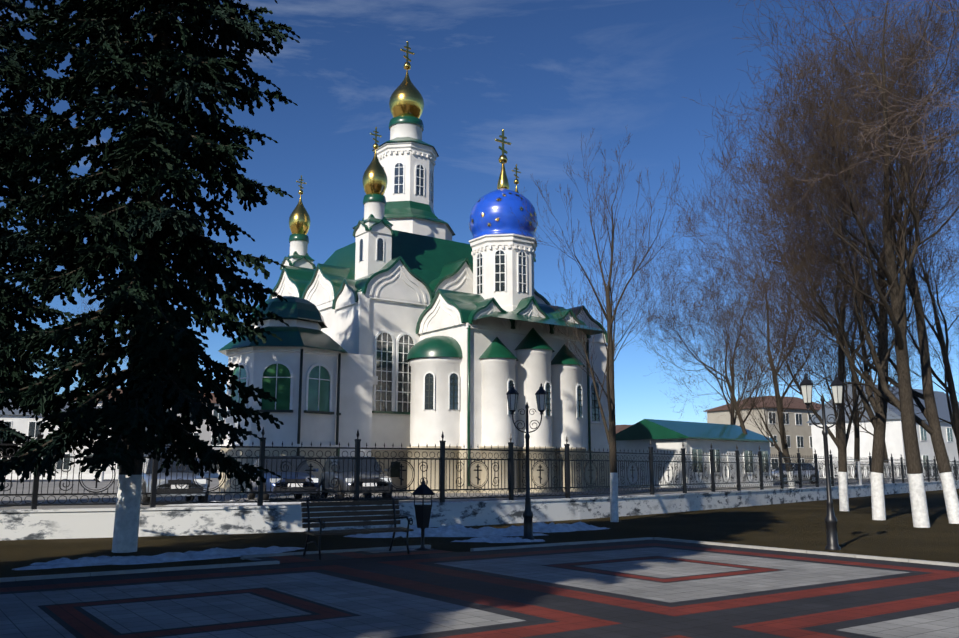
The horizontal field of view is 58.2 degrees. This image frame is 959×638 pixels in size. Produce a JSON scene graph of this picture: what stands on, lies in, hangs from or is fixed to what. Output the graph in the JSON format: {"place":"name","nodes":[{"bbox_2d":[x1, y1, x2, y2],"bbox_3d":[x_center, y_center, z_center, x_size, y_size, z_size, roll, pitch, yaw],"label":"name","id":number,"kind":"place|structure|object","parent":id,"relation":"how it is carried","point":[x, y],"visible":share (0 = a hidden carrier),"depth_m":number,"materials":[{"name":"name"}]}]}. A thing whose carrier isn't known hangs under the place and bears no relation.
{"place":"outdoors","nodes":[
{"label":"outdoors","id":0,"kind":"place"},
{"bbox_2d":[0,399,146,478],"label":"house","id":1,"kind":"structure","parent":0,"point":[21,423],"depth_m":88.77,"materials":[{"name":"white paint"}]},
{"bbox_2d":[74,388,224,477],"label":"house","id":2,"kind":"structure","parent":0,"point":[205,435],"depth_m":104.61,"materials":[{"name":"white"}]},
{"bbox_2d":[218,41,609,494],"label":"church","id":3,"kind":"structure","parent":0,"point":[406,318],"depth_m":39.92,"materials":[{"name":"white paint"}]},
{"bbox_2d":[0,537,958,637],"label":"plaza paving","id":4,"kind":"structure","parent":0,"point":[651,587],"depth_m":10.99,"materials":[{"name":"grey tile"}]},
{"bbox_2d":[301,494,413,559],"bbox_3d":[-2.259,3.867,16.157,2.050,1.118,0.884,7,-12,-34],"label":"bench","id":5,"kind":"object","parent":4,"relation":"on","point":[387,512],"visible":1,"depth_m":16.33,"materials":[{"name":"brown wood"}]},
{"bbox_2d":[412,477,433,549],"bbox_3d":[-1.138,3.917,17.355,0.520,1.460,0.450,7,-12,-34],"label":"litter bin","id":6,"kind":"object","parent":4,"relation":"on","point":[422,512],"visible":0.98,"depth_m":17.24,"materials":[{"name":"black metal"}]},
{"bbox_2d":[0,489,958,577],"bbox_3d":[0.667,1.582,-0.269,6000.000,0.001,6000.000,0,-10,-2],"label":"ground","id":7,"kind":"structure","parent":0,"point":[860,531],"depth_m":20.61,"materials":[{"name":"brown soil"}]},
{"bbox_2d":[30,555,133,564],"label":"snow","id":8,"kind":"structure","parent":7,"relation":"on","point":[55,561],"depth_m":14.95,"materials":[{"name":"white snow"}]},
{"bbox_2d":[0,0,300,552],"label":"spruce","id":9,"kind":"object","parent":7,"relation":"on","point":[151,153],"visible":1,"depth_m":17.15,"materials":[{"name":"green plant"}]},
{"bbox_2d":[12,546,303,569],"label":"snow","id":10,"kind":"structure","parent":7,"relation":"on","point":[214,553],"depth_m":15.37,"materials":[{"name":"white snow"}]},
{"bbox_2d":[344,524,545,537],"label":"snow","id":11,"kind":"structure","parent":7,"relation":"on","point":[458,530],"depth_m":21.00,"materials":[{"name":"white snow"}]},
{"bbox_2d":[0,480,958,540],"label":"retaining wall","id":12,"kind":"structure","parent":7,"relation":"on","point":[38,524],"depth_m":23.85,"materials":[{"name":"concrete"}]},
{"bbox_2d":[0,424,958,508],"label":"fence","id":13,"kind":"object","parent":12,"relation":"on","point":[738,469],"visible":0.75,"depth_m":26.10,"materials":[{"name":"black metal"}]},
{"bbox_2d":[452,536,544,542],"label":"snow","id":14,"kind":"structure","parent":7,"relation":"on","point":[495,539],"depth_m":19.37,"materials":[{"name":"white snow"}]},
{"bbox_2d":[506,383,547,539],"bbox_3d":[1.113,3.278,19.944,0.980,3.610,0.300,0,-10,-2],"label":"lamp post","id":15,"kind":"object","parent":7,"relation":"on","point":[512,394],"visible":0.98,"depth_m":20.06,"materials":[{"name":"black metal"}]},
{"bbox_2d":[508,522,609,532],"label":"snow","id":16,"kind":"structure","parent":7,"relation":"on","point":[541,527],"depth_m":22.85,"materials":[{"name":"white snow"}]},
{"bbox_2d":[510,126,693,521],"bbox_3d":[3.984,-0.369,27.970,6.068,13.764,5.275,0,-10,-2],"label":"young tree","id":17,"kind":"object","parent":7,"relation":"on","point":[610,396],"visible":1,"depth_m":28.04,"materials":[{"name":"brown plant"}]},
{"bbox_2d":[584,192,845,433],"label":"lime tree","id":18,"kind":"object","parent":7,"relation":"on","point":[672,328],"visible":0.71,"depth_m":54.03,"materials":[{"name":"brown plant"}]},
{"bbox_2d":[657,127,931,487],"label":"lime tree","id":19,"kind":"object","parent":7,"relation":"on","point":[780,412],"visible":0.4,"depth_m":45.90,"materials":[{"name":"brown plant"}]},
{"bbox_2d":[632,64,958,510],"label":"lime tree","id":20,"kind":"object","parent":7,"relation":"on","point":[840,440],"visible":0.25,"depth_m":35.93,"materials":[{"name":"brown plant"}]},
{"bbox_2d":[641,0,958,523],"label":"lime tree","id":21,"kind":"object","parent":7,"relation":"on","point":[932,428],"visible":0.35,"depth_m":27.92,"materials":[{"name":"brown plant"}]},
{"bbox_2d":[800,373,843,549],"bbox_3d":[7.173,2.903,17.795,0.980,3.610,0.300,1,-10,-8],"label":"lamp post","id":22,"kind":"object","parent":7,"relation":"on","point":[836,385],"visible":1,"depth_m":17.88,"materials":[{"name":"black metal"}]},
{"bbox_2d":[695,0,958,519],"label":"lime tree","id":23,"kind":"object","parent":7,"relation":"on","point":[879,417],"visible":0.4,"depth_m":28.85,"materials":[{"name":"brown plant"}]},
{"bbox_2d":[709,0,958,527],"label":"lime tree","id":24,"kind":"object","parent":7,"relation":"on","point":[899,319],"visible":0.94,"depth_m":24.14,"materials":[{"name":"brown plant"}]},
{"bbox_2d":[793,0,958,321],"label":"birch tree","id":25,"kind":"object","parent":7,"relation":"on","point":[926,109],"visible":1,"depth_m":17.72,"materials":[{"name":"brown plant"}]},
{"bbox_2d":[823,127,958,456],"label":"tree","id":26,"kind":"object","parent":7,"relation":"on","point":[950,391],"visible":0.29,"depth_m":37.26,"materials":[{"name":"brown plant"}]},
{"bbox_2d":[929,203,958,330],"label":"tree","id":27,"kind":"object","parent":7,"relation":"on","point":[951,270],"visible":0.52,"depth_m":44.33,"materials":[{"name":"brown plant"}]},
{"bbox_2d":[0,478,958,509],"bbox_3d":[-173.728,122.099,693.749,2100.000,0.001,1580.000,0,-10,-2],"label":"churchyard ground","id":28,"kind":"structure","parent":0,"point":[91,483],"depth_m":33.64,"materials":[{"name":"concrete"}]},
{"bbox_2d":[0,0,88,476],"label":"spruce","id":29,"kind":"object","parent":28,"relation":"on","point":[15,118],"visible":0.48,"depth_m":25.24,"materials":[{"name":"green plant"}]},
{"bbox_2d":[28,276,129,481],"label":"tree","id":30,"kind":"object","parent":28,"relation":"on","point":[101,477],"visible":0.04,"depth_m":72.80,"materials":[{"name":"brown plant"}]},
{"bbox_2d":[141,458,208,504],"bbox_3d":[-9.416,4.874,26.220,2.060,1.425,4.315,5,-11,-26],"label":"silver sedan","id":31,"kind":"object","parent":28,"relation":"on","point":[203,482],"visible":0.42,"depth_m":24.62,"materials":[{"name":"silver paint"},{"name":"glass"},{"name":"rubber"}]},
{"bbox_2d":[164,500,300,505],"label":"snow","id":32,"kind":"structure","parent":28,"relation":"on","point":[264,503],"depth_m":24.67,"materials":[{"name":"white snow"}]},
{"bbox_2d":[247,456,319,500],"bbox_3d":[-6.492,5.245,28.459,2.060,1.465,4.005,4,-11,-23],"label":"dark blue car","id":33,"kind":"object","parent":28,"relation":"on","point":[303,475],"visible":0.48,"depth_m":27.32,"materials":[{"name":"blue paint"}]},
{"bbox_2d":[320,456,391,498],"bbox_3d":[-4.269,5.430,29.520,2.060,1.465,4.005,4,-11,-22],"label":"car","id":34,"kind":"object","parent":28,"relation":"on","point":[366,475],"visible":0.56,"depth_m":28.71,"materials":[{"name":"grey paint"}]},
{"bbox_2d":[553,272,638,344],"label":"tree","id":35,"kind":"object","parent":28,"relation":"on","point":[596,307],"visible":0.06,"depth_m":81.01,"materials":[{"name":"brown plant"}]},
{"bbox_2d":[616,419,777,487],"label":"outbuilding","id":36,"kind":"structure","parent":28,"relation":"on","point":[672,436],"depth_m":50.02,"materials":[{"name":"white metal"}]},
{"bbox_2d":[660,209,830,426],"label":"tree","id":37,"kind":"object","parent":28,"relation":"on","point":[733,420],"visible":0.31,"depth_m":60.60,"materials":[{"name":"brown plant"}]},
{"bbox_2d":[703,396,821,470],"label":"ochre house","id":38,"kind":"structure","parent":28,"relation":"on","point":[797,426],"depth_m":115.42,"materials":[{"name":"brown paint"}]},
{"bbox_2d":[772,464,819,483],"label":"white car","id":39,"kind":"object","parent":28,"relation":"on","point":[796,471],"visible":0.19,"depth_m":61.31,"materials":[{"name":"white paint"}]},
{"bbox_2d":[746,178,938,484],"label":"tree","id":40,"kind":"object","parent":28,"relation":"on","point":[856,419],"visible":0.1,"depth_m":52.20,"materials":[{"name":"brown plant"}]},
{"bbox_2d":[789,250,946,482],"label":"tree","id":41,"kind":"object","parent":28,"relation":"on","point":[885,453],"visible":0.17,"depth_m":67.97,"materials":[{"name":"brown plant"}]},
{"bbox_2d":[920,157,958,361],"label":"tree","id":42,"kind":"object","parent":28,"relation":"on","point":[946,288],"visible":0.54,"depth_m":51.40,"materials":[{"name":"brown plant"}]},
{"bbox_2d":[926,222,958,345],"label":"tree","id":43,"kind":"object","parent":28,"relation":"on","point":[949,264],"visible":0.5,"depth_m":61.86,"materials":[{"name":"brown plant"}]},
{"bbox_2d":[0,0,958,424],"label":"sky","id":44,"kind":"structure","parent":0,"point":[547,74],"materials":[{"name":"blue"}]},
{"bbox_2d":[616,425,631,433],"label":"roof","id":45,"kind":"structure","parent":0,"point":[619,428],"depth_m":134.93,"materials":[{"name":"brown"}]},
{"bbox_2d":[807,384,958,478],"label":"building","id":46,"kind":"structure","parent":0,"point":[894,441],"depth_m":99.47,"materials":[{"name":"white paint"}]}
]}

